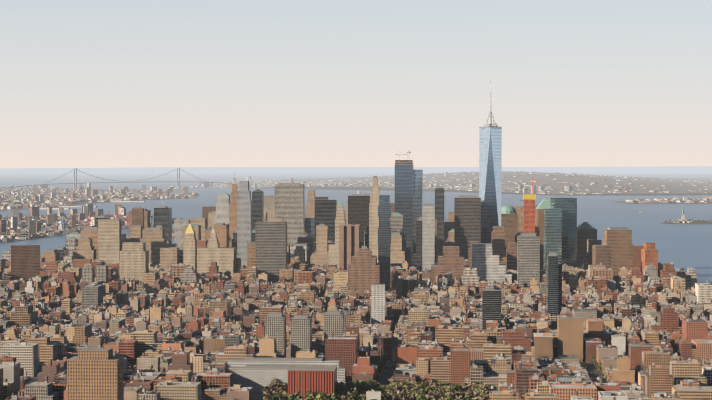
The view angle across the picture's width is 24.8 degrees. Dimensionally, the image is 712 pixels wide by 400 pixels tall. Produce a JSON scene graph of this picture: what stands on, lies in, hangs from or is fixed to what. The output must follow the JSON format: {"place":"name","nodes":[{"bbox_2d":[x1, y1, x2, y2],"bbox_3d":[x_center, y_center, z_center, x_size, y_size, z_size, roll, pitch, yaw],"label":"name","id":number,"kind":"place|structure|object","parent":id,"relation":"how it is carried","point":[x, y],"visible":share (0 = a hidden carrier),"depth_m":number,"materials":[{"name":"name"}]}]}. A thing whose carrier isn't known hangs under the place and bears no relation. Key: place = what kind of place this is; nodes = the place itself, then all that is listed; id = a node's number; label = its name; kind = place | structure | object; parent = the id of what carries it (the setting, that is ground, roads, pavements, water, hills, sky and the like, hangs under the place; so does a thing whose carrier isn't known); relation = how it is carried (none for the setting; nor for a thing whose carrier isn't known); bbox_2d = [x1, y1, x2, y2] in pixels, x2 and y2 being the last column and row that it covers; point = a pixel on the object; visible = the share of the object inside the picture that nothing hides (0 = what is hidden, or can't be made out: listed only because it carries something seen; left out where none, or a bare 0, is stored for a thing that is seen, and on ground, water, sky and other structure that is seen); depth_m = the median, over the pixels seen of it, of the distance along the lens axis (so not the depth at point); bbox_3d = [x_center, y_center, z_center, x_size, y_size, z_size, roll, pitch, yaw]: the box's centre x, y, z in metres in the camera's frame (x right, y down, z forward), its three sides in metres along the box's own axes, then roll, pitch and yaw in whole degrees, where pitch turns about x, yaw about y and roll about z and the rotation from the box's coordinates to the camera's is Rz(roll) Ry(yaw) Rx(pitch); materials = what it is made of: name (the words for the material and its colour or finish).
{"place":"outdoors","nodes":[
{"label":"outdoors","id":0,"kind":"place"},
{"bbox_2d":[0,190,196,242],"bbox_3d":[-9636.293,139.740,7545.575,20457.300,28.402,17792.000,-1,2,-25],"label":"brooklyn ground","id":1,"kind":"structure","parent":0,"point":[77,204],"depth_m":11506.21,"materials":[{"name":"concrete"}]},
{"bbox_2d":[0,81,657,399],"bbox_3d":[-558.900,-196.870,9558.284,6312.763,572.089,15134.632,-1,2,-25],"label":"skyscrapers","id":2,"kind":"structure","parent":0,"point":[365,240],"depth_m":4268.48,"materials":[{"name":"brown concrete"}]},
{"bbox_2d":[0,169,711,282],"bbox_3d":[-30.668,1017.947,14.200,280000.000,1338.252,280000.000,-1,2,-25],"label":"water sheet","id":3,"kind":"object","parent":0,"point":[684,246],"visible":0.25,"depth_m":12079.77,"materials":[{"name":"blue liquid"}]},
{"bbox_2d":[0,171,711,242],"bbox_3d":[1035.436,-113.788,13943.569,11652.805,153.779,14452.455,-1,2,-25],"label":"harbor shores","id":4,"kind":"structure","parent":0,"point":[37,225],"depth_m":12117.33,"materials":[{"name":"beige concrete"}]},
{"bbox_2d":[0,166,711,170],"bbox_3d":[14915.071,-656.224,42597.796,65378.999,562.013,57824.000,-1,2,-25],"label":"horizon haze","id":5,"kind":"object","parent":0,"point":[705,168],"depth_m":38867.01,"materials":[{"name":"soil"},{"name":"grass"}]},
{"bbox_2d":[0,0,711,167],"label":"sky","id":6,"kind":"structure","parent":0,"point":[84,83],"materials":[{"name":"white"}]},
{"bbox_2d":[252,303,625,399],"bbox_3d":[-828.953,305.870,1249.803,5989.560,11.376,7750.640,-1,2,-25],"label":"street","id":7,"kind":"structure","parent":0,"point":[584,364],"depth_m":2523.97,"materials":[{"name":"grey asphalt"}]},
{"bbox_2d":[0,251,711,399],"bbox_3d":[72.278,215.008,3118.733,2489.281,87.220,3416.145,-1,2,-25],"label":"low-rise buildings","id":8,"kind":"structure","parent":7,"relation":"on","point":[158,328],"depth_m":2817.36,"materials":[{"name":"brown brick"}]},
{"bbox_2d":[2,219,710,399],"bbox_3d":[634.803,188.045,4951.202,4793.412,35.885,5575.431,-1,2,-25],"label":"trees","id":9,"kind":"object","parent":7,"relation":"on","point":[408,389],"visible":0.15,"depth_m":2185.86,"materials":[{"name":"green plant"}]},
{"bbox_2d":[280,393,438,399],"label":"washington square lawn","id":10,"kind":"structure","parent":7,"relation":"on","point":[283,397],"depth_m":2240.76,"materials":[{"name":"green plant"}]},
{"bbox_2d":[380,358,596,385],"bbox_3d":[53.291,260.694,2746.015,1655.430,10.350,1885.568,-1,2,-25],"label":"road paint","id":11,"kind":"object","parent":7,"relation":"on","point":[395,366],"visible":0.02,"depth_m":2533.93,"materials":[{"name":"white paint"}]},
{"bbox_2d":[204,172,711,194],"bbox_3d":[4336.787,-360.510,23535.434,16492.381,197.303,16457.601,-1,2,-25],"label":"staten island ground","id":12,"kind":"structure","parent":0,"point":[676,187],"depth_m":16404.73,"materials":[{"name":"soil"},{"name":"grass"}]},
{"bbox_2d":[615,200,711,203],"bbox_3d":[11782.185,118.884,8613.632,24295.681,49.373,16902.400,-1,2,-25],"label":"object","id":13,"kind":"structure","parent":0,"point":[669,200],"depth_m":11276.89,"materials":[{"name":"soil"}]},
{"bbox_2d":[619,201,711,203],"bbox_3d":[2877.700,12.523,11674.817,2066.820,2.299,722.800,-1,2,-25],"label":"bayonne pier ground","id":14,"kind":"structure","parent":0,"point":[658,202],"depth_m":11475.29,"materials":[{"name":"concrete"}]},
{"bbox_2d":[663,221,711,223],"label":"island","id":15,"kind":"structure","parent":0,"point":[700,222],"depth_m":8003.41,"materials":[{"name":"grey"}]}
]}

